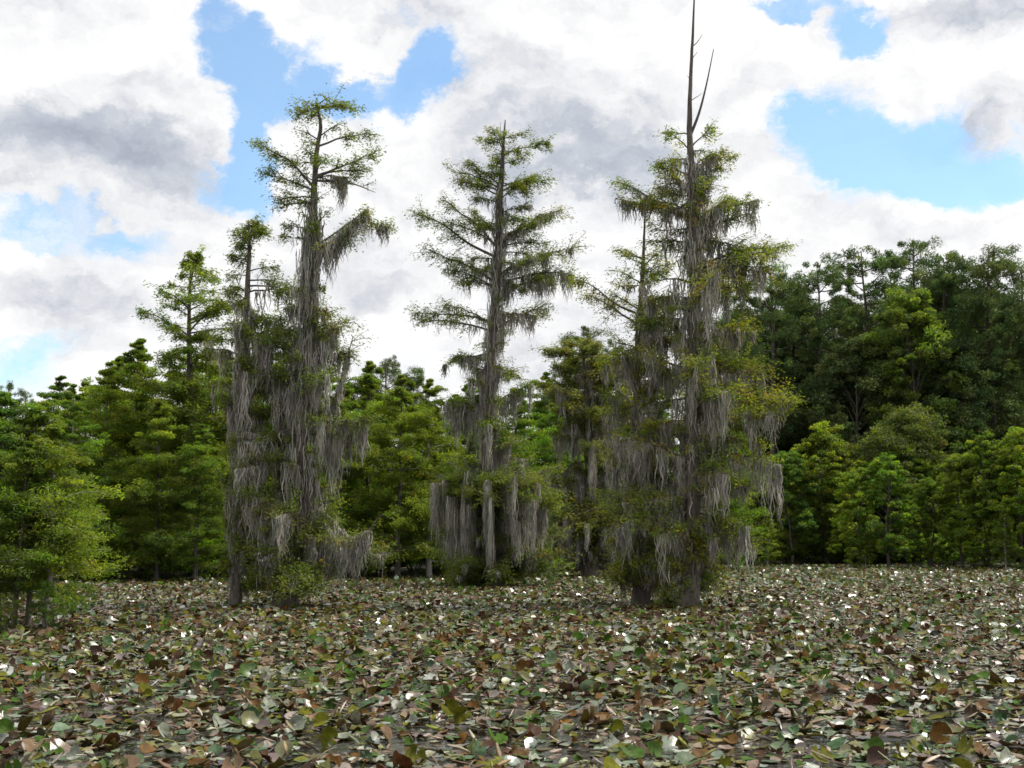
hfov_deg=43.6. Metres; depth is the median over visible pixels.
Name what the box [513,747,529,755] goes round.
lily pad
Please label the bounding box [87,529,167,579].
shrub
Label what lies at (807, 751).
lily pad
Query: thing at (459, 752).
lily pad
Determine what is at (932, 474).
broadleaf tree
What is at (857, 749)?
lily pad
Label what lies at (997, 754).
lily pad
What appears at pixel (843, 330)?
pine tree
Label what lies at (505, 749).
lily pad
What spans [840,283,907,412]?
pine tree
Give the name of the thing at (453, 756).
lily pad
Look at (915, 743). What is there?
lily pad
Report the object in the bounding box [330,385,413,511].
woodland tree
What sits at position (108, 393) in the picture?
young cypress
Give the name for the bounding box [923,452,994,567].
broadleaf tree
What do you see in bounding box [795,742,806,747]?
lily pad
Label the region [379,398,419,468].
woodland tree
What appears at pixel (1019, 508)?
broadleaf tree
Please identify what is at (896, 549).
shrub
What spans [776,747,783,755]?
lily pad
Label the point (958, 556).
shrub
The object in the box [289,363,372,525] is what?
woodland tree
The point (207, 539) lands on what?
shrub
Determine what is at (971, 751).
lily pad
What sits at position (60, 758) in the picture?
lily pad
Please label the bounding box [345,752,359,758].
lily pad
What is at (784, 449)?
broadleaf tree
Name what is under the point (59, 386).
woodland tree
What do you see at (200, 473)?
young cypress
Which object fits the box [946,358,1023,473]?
broadleaf tree
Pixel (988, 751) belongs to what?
lily pad
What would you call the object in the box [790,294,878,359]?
pine tree
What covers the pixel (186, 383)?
cypress tree
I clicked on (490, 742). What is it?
lily pad
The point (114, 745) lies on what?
lily pad
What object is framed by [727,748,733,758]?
lily pad
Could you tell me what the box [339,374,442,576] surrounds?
young cypress
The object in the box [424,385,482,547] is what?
young cypress
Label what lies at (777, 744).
lily pad
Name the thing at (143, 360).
woodland tree
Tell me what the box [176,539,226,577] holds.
shrub
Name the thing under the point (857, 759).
lily pad
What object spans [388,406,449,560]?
woodland tree
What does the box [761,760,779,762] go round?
lily pad
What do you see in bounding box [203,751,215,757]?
lily pad
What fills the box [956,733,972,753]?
lily pad
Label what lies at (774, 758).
lily pad
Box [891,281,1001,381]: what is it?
pine tree
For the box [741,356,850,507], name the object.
broadleaf tree
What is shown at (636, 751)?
lily pad
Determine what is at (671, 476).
woodland tree
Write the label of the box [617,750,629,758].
lily pad
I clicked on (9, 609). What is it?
shrub
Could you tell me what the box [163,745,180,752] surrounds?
lily pad
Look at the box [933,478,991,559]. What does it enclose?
broadleaf tree
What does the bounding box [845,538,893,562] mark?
shrub
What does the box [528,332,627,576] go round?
cypress tree
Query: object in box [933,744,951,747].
lily pad
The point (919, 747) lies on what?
lily pad
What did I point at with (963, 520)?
broadleaf tree
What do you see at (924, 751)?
lily pad
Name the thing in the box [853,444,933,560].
broadleaf tree
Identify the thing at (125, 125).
sky
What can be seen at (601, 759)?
lily pad
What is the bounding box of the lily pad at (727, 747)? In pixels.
[717,745,734,749]
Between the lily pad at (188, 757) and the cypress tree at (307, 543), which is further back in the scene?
the cypress tree at (307, 543)
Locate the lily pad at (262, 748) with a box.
[251,746,267,750]
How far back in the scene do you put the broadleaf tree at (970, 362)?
116.13 m
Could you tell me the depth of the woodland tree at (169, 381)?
96.54 m
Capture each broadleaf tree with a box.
[681,356,783,505]
[721,381,804,509]
[721,495,771,557]
[731,458,788,564]
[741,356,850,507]
[748,455,805,555]
[755,450,822,564]
[764,358,866,511]
[775,470,818,558]
[780,371,868,453]
[780,421,868,563]
[799,466,846,556]
[803,332,927,538]
[812,467,878,560]
[826,466,885,565]
[835,401,976,558]
[836,454,905,556]
[844,286,995,517]
[845,359,943,456]
[849,452,925,566]
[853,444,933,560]
[894,449,949,545]
[904,477,956,566]
[912,469,978,556]
[916,337,1023,507]
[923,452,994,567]
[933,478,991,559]
[938,376,1011,479]
[939,430,1023,567]
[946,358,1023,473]
[947,344,1023,495]
[962,474,1003,558]
[979,426,1023,568]
[1012,468,1023,565]
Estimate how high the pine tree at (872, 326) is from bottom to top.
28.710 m
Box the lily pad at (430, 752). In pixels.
[425,750,437,757]
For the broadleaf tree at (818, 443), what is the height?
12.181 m
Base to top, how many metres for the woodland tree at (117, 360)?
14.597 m
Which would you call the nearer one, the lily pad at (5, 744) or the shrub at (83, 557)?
the lily pad at (5, 744)
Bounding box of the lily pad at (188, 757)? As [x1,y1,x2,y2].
[184,754,203,758]
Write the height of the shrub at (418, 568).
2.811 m
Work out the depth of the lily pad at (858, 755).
12.70 m
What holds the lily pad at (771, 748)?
on the water
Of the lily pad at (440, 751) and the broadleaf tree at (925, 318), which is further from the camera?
the broadleaf tree at (925, 318)
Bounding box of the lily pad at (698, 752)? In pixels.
[689,748,711,758]
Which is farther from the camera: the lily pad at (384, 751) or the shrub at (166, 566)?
the shrub at (166, 566)
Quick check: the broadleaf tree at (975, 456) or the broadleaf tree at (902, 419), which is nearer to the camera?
the broadleaf tree at (975, 456)
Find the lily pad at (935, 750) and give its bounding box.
[924,747,942,754]
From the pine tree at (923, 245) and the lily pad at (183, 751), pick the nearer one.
the lily pad at (183, 751)
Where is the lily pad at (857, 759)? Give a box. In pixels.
[852,757,866,761]
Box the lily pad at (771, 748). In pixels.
[766,746,775,751]
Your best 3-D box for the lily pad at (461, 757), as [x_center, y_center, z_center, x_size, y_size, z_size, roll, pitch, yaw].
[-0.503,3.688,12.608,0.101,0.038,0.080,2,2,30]
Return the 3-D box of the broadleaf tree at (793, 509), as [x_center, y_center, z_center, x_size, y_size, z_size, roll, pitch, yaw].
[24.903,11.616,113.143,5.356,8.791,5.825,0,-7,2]
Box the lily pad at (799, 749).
[793,745,804,755]
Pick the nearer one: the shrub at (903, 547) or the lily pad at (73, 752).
the lily pad at (73, 752)
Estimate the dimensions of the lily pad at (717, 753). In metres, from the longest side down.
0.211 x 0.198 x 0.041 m
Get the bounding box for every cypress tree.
[121,244,251,574]
[189,213,298,604]
[220,77,412,608]
[402,120,591,586]
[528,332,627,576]
[565,215,685,603]
[573,0,809,607]
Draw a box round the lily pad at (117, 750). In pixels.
[111,748,125,752]
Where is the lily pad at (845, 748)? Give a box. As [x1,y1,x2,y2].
[839,744,852,753]
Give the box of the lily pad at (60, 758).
[53,756,67,760]
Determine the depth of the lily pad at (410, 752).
12.55 m
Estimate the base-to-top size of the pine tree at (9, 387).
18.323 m
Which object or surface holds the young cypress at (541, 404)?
on the water
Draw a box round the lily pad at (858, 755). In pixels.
[854,753,866,758]
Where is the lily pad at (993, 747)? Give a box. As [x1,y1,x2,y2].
[989,744,1002,748]
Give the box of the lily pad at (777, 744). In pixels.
[769,740,788,751]
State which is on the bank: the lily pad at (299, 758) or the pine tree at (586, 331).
the pine tree at (586, 331)
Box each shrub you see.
[0,591,22,632]
[25,580,77,627]
[52,574,97,615]
[57,542,117,578]
[68,530,105,577]
[68,543,127,575]
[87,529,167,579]
[110,540,183,578]
[146,542,207,577]
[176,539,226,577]
[191,526,230,573]
[207,526,251,574]
[348,521,410,574]
[368,539,419,574]
[385,531,443,571]
[392,528,448,573]
[730,525,769,562]
[764,532,810,563]
[788,531,833,563]
[806,542,841,563]
[826,534,864,561]
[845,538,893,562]
[869,538,917,562]
[876,531,942,561]
[899,533,949,564]
[926,538,967,565]
[949,532,1011,566]
[954,546,993,566]
[992,529,1023,561]
[993,538,1023,566]
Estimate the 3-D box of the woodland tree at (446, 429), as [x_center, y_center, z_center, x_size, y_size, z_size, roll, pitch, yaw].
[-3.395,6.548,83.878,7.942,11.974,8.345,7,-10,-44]
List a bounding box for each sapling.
[375,540,386,585]
[731,548,746,595]
[751,510,780,564]
[852,522,875,566]
[987,503,1023,569]
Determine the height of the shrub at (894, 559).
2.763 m
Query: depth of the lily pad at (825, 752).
12.60 m
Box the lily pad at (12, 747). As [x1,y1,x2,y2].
[1,741,21,753]
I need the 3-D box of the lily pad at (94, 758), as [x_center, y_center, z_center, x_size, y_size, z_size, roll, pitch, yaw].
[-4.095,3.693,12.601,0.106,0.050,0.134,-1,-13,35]
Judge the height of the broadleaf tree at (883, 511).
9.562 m
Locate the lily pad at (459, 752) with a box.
[443,750,465,754]
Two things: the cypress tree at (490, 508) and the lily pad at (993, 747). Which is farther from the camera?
the cypress tree at (490, 508)
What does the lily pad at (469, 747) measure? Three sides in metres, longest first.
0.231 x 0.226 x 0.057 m
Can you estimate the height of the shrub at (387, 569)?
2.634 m
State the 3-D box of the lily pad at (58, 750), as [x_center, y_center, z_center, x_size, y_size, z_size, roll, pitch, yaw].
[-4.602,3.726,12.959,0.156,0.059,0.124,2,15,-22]
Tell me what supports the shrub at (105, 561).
on the bank
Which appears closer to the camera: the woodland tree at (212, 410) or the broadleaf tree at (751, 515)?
the woodland tree at (212, 410)
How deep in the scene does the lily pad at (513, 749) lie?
12.97 m
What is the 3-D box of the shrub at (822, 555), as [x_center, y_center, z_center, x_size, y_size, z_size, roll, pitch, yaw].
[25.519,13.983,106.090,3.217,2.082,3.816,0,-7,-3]
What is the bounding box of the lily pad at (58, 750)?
[49,747,64,754]
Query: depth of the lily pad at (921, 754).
12.73 m
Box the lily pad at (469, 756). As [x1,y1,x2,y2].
[456,755,475,758]
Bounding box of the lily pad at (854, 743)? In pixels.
[849,740,863,750]
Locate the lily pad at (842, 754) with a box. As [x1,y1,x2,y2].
[837,751,848,757]
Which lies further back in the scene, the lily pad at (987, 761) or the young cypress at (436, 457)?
the young cypress at (436, 457)
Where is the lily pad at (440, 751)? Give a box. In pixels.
[436,749,452,754]
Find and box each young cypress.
[0,390,78,624]
[0,400,122,626]
[0,423,135,628]
[0,440,91,626]
[42,361,162,557]
[55,383,133,578]
[66,338,202,568]
[99,400,217,579]
[135,423,230,580]
[162,348,278,569]
[213,354,360,513]
[288,382,389,577]
[316,360,409,575]
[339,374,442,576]
[374,379,475,575]
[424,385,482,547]
[459,388,565,563]
[511,371,600,567]
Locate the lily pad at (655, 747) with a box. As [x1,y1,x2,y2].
[647,740,662,756]
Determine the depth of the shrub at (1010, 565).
92.58 m
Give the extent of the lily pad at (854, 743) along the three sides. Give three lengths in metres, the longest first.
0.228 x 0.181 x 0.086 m
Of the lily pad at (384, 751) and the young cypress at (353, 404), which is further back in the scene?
the young cypress at (353, 404)
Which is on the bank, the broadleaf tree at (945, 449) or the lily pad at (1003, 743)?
the broadleaf tree at (945, 449)
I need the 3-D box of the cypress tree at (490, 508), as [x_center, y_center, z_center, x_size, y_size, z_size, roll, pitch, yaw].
[-0.838,-1.575,59.806,8.121,22.525,7.430,-5,-9,37]
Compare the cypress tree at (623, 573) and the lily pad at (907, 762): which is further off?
the cypress tree at (623, 573)
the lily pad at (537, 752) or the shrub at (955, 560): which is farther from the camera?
the shrub at (955, 560)
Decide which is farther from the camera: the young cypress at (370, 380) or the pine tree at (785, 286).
the pine tree at (785, 286)
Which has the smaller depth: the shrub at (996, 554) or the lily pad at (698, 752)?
the lily pad at (698, 752)
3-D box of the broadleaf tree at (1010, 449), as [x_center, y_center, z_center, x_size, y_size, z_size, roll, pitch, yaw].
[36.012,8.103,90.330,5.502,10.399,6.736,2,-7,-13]
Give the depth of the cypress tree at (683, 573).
41.18 m
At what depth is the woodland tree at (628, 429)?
92.12 m
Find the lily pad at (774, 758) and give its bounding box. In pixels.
[770,756,784,760]
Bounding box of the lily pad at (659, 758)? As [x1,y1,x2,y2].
[652,757,662,760]
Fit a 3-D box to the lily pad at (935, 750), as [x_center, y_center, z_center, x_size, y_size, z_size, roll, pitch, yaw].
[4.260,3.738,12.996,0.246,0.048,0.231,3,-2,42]
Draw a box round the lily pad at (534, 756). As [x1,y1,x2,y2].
[529,753,543,760]
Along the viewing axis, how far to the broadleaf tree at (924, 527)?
95.06 m
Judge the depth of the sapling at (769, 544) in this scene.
100.05 m
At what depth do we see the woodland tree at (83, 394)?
89.91 m
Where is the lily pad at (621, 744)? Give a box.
[612,743,628,752]
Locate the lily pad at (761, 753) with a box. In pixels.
[754,750,765,757]
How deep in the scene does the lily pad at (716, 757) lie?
12.64 m
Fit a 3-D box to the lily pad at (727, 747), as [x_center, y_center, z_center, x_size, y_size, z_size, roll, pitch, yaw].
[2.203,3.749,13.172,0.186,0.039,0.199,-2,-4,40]
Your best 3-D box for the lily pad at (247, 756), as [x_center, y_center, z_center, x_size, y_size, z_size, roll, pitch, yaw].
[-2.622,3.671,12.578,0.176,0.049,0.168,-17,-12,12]
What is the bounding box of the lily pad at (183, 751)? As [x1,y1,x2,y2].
[179,747,196,755]
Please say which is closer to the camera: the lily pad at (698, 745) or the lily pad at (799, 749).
the lily pad at (799, 749)
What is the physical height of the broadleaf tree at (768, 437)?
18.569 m
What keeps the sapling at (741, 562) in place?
on the water
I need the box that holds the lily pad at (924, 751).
[921,748,931,756]
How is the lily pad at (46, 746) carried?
on the water
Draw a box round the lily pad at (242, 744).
[235,739,254,750]
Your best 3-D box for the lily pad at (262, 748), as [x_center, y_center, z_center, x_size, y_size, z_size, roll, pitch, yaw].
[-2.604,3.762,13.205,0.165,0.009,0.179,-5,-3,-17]
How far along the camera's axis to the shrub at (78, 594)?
36.21 m
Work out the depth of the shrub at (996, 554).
93.04 m
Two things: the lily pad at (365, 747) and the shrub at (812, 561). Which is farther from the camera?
the shrub at (812, 561)
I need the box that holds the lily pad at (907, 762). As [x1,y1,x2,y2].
[894,761,912,764]
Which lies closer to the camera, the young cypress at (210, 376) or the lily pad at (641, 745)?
the lily pad at (641, 745)
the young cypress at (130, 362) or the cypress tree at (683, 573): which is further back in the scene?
the young cypress at (130, 362)
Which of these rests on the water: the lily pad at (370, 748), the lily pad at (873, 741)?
the lily pad at (873, 741)
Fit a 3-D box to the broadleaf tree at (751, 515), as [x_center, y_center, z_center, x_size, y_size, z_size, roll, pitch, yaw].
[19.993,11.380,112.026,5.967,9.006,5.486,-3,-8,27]
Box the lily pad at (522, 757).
[514,754,528,759]
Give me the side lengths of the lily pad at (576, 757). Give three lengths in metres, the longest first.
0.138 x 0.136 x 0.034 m
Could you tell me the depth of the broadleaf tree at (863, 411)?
130.87 m
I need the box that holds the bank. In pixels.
[54,554,1019,581]
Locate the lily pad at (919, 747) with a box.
[916,744,923,752]
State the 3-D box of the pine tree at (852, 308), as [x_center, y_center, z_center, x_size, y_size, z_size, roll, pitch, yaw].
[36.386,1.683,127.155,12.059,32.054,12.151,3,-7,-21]
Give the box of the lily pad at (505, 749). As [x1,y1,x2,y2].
[501,747,512,754]
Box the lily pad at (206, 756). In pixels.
[197,750,213,757]
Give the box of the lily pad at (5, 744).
[1,742,8,747]
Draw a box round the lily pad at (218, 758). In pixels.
[208,757,224,760]
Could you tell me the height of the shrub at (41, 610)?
1.304 m
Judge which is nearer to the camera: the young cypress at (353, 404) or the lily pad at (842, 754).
the lily pad at (842, 754)
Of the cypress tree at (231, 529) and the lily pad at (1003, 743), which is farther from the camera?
the cypress tree at (231, 529)
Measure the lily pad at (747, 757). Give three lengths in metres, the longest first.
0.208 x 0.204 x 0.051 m
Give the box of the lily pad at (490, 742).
[483,740,495,747]
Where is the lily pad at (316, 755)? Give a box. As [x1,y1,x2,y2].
[309,753,322,760]
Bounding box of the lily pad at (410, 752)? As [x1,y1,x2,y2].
[405,744,425,764]
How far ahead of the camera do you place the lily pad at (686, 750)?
12.99 m
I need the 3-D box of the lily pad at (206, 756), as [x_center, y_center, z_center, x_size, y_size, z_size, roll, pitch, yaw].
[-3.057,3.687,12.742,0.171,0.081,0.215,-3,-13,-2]
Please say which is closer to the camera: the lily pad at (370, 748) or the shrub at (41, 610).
the lily pad at (370, 748)
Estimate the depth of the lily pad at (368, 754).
12.68 m
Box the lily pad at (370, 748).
[357,746,372,750]
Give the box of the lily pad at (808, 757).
[802,755,815,758]
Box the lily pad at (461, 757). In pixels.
[456,755,465,760]
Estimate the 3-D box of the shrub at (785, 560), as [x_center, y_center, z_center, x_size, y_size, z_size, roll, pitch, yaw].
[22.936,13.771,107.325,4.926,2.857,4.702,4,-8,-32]
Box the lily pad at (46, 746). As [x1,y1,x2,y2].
[39,742,49,749]
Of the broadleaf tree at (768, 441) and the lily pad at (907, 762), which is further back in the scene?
the broadleaf tree at (768, 441)
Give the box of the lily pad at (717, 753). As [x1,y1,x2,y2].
[711,750,723,756]
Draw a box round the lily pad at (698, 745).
[691,742,715,748]
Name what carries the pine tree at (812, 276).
on the bank
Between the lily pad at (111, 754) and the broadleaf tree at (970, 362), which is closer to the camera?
the lily pad at (111, 754)
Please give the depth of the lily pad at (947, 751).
12.99 m
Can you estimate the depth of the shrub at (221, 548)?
70.37 m
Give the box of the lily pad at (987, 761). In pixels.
[975,759,995,762]
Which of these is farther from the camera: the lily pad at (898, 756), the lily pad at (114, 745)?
the lily pad at (114, 745)
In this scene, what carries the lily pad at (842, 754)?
on the lily pad
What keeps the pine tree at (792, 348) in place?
on the bank
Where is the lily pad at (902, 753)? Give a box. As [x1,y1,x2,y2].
[894,741,908,756]
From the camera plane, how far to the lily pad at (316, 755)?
12.59 m
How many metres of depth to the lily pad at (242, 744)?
13.16 m
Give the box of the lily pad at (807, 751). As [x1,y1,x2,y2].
[803,745,819,754]
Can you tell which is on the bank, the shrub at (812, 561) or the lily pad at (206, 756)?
the shrub at (812, 561)
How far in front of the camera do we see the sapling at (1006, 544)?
87.72 m
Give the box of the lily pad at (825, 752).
[812,745,834,762]
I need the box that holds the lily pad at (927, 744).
[919,742,932,749]
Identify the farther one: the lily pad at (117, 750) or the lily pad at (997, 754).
the lily pad at (117, 750)
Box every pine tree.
[0,380,33,444]
[347,354,425,446]
[392,366,438,444]
[531,325,642,412]
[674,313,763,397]
[682,303,761,433]
[710,261,837,454]
[737,277,860,532]
[746,261,889,450]
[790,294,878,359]
[812,244,939,446]
[825,302,896,342]
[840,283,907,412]
[842,311,899,342]
[867,235,1010,426]
[873,247,1006,452]
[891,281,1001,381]
[925,243,1023,442]
[964,256,1023,440]
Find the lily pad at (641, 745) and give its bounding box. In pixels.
[633,739,649,755]
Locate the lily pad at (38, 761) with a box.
[30,759,45,762]
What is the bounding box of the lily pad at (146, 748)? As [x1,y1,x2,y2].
[139,742,161,753]
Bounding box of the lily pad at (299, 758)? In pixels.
[294,756,307,763]
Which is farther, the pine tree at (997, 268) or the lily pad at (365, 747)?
the pine tree at (997, 268)
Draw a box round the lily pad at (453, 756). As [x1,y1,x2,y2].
[443,754,463,759]
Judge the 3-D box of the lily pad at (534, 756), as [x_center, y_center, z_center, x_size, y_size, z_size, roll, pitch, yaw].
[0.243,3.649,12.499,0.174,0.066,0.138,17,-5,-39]
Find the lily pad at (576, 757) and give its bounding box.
[574,755,583,761]
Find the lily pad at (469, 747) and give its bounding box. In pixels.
[464,736,475,752]
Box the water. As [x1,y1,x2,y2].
[0,564,1023,767]
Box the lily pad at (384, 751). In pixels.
[371,750,392,754]
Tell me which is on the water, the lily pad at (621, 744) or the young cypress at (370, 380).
the lily pad at (621, 744)
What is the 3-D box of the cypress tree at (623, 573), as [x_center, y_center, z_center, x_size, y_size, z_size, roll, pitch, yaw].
[4.055,0.573,43.121,3.928,13.852,3.937,3,-8,-25]
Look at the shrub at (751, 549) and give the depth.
104.86 m
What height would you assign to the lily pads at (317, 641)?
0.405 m
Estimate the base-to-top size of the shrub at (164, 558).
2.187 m
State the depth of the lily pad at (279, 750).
12.93 m
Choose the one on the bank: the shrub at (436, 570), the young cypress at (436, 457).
the shrub at (436, 570)
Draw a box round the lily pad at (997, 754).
[994,750,1013,763]
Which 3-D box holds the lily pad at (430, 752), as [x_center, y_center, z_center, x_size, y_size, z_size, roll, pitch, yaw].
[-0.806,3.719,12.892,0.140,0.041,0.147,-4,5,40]
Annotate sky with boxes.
[0,0,1023,495]
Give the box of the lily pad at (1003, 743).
[999,739,1016,747]
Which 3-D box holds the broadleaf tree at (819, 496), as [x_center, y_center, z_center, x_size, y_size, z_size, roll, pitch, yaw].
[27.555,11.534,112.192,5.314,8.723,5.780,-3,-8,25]
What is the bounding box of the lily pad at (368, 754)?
[359,749,372,761]
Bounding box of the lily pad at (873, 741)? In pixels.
[862,736,883,749]
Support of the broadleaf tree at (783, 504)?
on the bank
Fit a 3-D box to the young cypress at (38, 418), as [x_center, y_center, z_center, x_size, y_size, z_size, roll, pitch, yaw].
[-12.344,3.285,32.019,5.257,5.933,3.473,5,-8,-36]
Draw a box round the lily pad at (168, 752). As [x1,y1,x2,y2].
[164,749,179,753]
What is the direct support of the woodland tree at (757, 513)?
on the water
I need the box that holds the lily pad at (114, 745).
[108,742,120,750]
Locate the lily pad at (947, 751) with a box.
[940,749,954,753]
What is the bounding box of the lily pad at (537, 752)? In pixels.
[531,747,541,754]
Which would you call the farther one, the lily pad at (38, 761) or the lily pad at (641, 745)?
the lily pad at (641, 745)
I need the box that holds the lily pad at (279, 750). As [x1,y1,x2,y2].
[274,740,293,757]
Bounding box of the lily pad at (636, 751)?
[622,745,644,758]
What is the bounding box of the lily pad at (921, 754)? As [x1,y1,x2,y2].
[911,752,931,758]
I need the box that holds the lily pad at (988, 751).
[981,748,990,754]
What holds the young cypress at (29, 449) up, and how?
on the water
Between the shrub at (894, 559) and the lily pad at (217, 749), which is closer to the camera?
the lily pad at (217, 749)
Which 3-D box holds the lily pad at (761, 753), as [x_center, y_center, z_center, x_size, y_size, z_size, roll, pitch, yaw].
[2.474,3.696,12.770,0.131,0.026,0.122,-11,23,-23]
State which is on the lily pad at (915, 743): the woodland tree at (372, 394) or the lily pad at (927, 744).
the lily pad at (927, 744)
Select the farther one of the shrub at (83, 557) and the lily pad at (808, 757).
the shrub at (83, 557)
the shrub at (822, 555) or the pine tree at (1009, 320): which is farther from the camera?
the pine tree at (1009, 320)
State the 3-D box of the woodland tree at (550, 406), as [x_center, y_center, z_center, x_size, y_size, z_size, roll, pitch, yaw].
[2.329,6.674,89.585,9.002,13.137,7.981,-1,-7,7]
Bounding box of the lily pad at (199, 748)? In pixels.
[187,746,203,752]
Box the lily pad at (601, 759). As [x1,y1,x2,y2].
[592,757,603,762]
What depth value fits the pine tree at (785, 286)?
121.24 m
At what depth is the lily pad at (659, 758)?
12.61 m
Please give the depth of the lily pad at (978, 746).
13.12 m
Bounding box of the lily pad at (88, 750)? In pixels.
[85,748,94,754]
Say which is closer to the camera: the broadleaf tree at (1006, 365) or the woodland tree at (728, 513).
the woodland tree at (728, 513)
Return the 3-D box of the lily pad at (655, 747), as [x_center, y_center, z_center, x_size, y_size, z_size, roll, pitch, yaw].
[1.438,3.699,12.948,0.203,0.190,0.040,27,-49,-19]
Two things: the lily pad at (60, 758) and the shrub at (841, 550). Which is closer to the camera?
the lily pad at (60, 758)
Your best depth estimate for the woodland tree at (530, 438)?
88.89 m
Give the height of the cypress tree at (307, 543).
17.626 m
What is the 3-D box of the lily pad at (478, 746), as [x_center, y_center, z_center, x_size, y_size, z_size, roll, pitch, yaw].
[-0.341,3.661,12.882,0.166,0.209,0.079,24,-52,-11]
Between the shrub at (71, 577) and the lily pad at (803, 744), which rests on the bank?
the shrub at (71, 577)
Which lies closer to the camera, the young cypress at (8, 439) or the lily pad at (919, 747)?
the lily pad at (919, 747)
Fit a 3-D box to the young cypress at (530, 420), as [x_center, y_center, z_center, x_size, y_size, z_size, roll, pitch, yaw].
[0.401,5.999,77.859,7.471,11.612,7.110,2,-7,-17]
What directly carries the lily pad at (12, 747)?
on the water
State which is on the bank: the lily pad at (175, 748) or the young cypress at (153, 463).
the young cypress at (153, 463)
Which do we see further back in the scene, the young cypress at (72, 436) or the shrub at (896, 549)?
the shrub at (896, 549)
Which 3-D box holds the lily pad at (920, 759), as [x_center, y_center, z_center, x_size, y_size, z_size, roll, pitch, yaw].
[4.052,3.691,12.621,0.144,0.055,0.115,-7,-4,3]
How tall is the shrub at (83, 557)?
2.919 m
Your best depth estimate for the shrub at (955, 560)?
97.97 m
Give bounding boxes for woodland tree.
[16,422,59,508]
[17,375,97,440]
[41,382,103,505]
[50,355,180,524]
[100,348,220,489]
[156,365,184,490]
[169,349,231,505]
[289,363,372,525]
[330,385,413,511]
[338,383,377,513]
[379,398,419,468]
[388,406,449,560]
[394,394,476,552]
[441,388,554,467]
[513,400,536,466]
[520,395,582,563]
[525,387,608,493]
[577,387,670,501]
[604,389,721,520]
[666,415,765,559]
[677,426,774,566]
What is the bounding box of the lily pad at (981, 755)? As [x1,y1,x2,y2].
[977,753,989,758]
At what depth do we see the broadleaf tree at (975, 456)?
92.01 m
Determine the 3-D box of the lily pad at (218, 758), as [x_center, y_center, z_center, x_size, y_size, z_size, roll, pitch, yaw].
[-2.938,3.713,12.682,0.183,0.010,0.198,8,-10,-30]
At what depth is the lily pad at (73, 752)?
12.72 m
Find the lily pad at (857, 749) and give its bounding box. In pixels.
[850,746,865,753]
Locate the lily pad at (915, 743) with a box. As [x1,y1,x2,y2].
[907,739,918,754]
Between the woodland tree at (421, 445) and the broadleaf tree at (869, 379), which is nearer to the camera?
the woodland tree at (421, 445)
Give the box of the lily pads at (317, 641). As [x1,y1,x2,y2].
[0,562,1023,767]
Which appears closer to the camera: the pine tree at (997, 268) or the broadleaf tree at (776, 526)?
the broadleaf tree at (776, 526)
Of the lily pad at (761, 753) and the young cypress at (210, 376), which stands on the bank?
the young cypress at (210, 376)
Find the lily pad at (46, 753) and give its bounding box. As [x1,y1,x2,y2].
[43,749,55,756]
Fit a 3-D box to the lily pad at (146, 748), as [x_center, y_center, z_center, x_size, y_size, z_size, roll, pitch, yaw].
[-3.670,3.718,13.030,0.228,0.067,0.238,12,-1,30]
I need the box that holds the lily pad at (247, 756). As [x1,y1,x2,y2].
[241,754,250,759]
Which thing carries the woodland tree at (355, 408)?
on the bank
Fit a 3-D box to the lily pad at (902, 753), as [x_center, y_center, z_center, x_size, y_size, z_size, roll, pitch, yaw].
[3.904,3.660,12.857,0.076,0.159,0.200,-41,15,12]
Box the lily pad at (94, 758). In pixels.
[89,756,101,761]
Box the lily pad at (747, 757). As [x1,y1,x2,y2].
[742,756,756,759]
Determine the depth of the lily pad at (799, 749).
13.04 m
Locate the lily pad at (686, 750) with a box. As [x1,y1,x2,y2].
[671,749,692,753]
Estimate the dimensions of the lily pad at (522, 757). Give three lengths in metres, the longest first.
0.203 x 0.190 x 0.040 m
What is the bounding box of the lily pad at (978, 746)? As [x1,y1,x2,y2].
[974,741,988,752]
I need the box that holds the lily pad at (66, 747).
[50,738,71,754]
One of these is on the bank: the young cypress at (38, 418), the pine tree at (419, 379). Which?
the pine tree at (419, 379)
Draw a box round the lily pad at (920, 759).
[916,755,925,761]
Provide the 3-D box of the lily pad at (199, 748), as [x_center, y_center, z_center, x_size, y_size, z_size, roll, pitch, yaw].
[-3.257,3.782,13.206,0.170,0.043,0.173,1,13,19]
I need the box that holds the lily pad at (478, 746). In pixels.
[472,740,485,757]
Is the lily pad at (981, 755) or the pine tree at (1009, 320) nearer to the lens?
the lily pad at (981, 755)
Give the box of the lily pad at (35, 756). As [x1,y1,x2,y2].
[30,751,42,759]
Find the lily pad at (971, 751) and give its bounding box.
[965,748,975,753]
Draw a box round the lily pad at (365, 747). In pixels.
[364,745,384,750]
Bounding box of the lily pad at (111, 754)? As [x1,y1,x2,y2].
[105,753,121,756]
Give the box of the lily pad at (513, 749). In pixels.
[504,744,516,753]
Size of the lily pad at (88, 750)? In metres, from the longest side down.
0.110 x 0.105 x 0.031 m
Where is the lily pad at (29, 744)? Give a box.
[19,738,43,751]
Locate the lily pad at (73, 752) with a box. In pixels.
[66,746,80,759]
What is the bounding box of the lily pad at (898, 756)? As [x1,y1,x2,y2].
[891,753,907,759]
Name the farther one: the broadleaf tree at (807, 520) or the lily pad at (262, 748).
the broadleaf tree at (807, 520)
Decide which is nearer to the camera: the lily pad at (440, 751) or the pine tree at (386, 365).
the lily pad at (440, 751)
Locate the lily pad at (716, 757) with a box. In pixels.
[710,756,724,759]
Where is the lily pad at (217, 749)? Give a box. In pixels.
[208,744,224,755]
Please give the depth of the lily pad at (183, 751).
12.99 m
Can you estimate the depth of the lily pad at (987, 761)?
12.66 m
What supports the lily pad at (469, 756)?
on the lily pad at (453, 756)

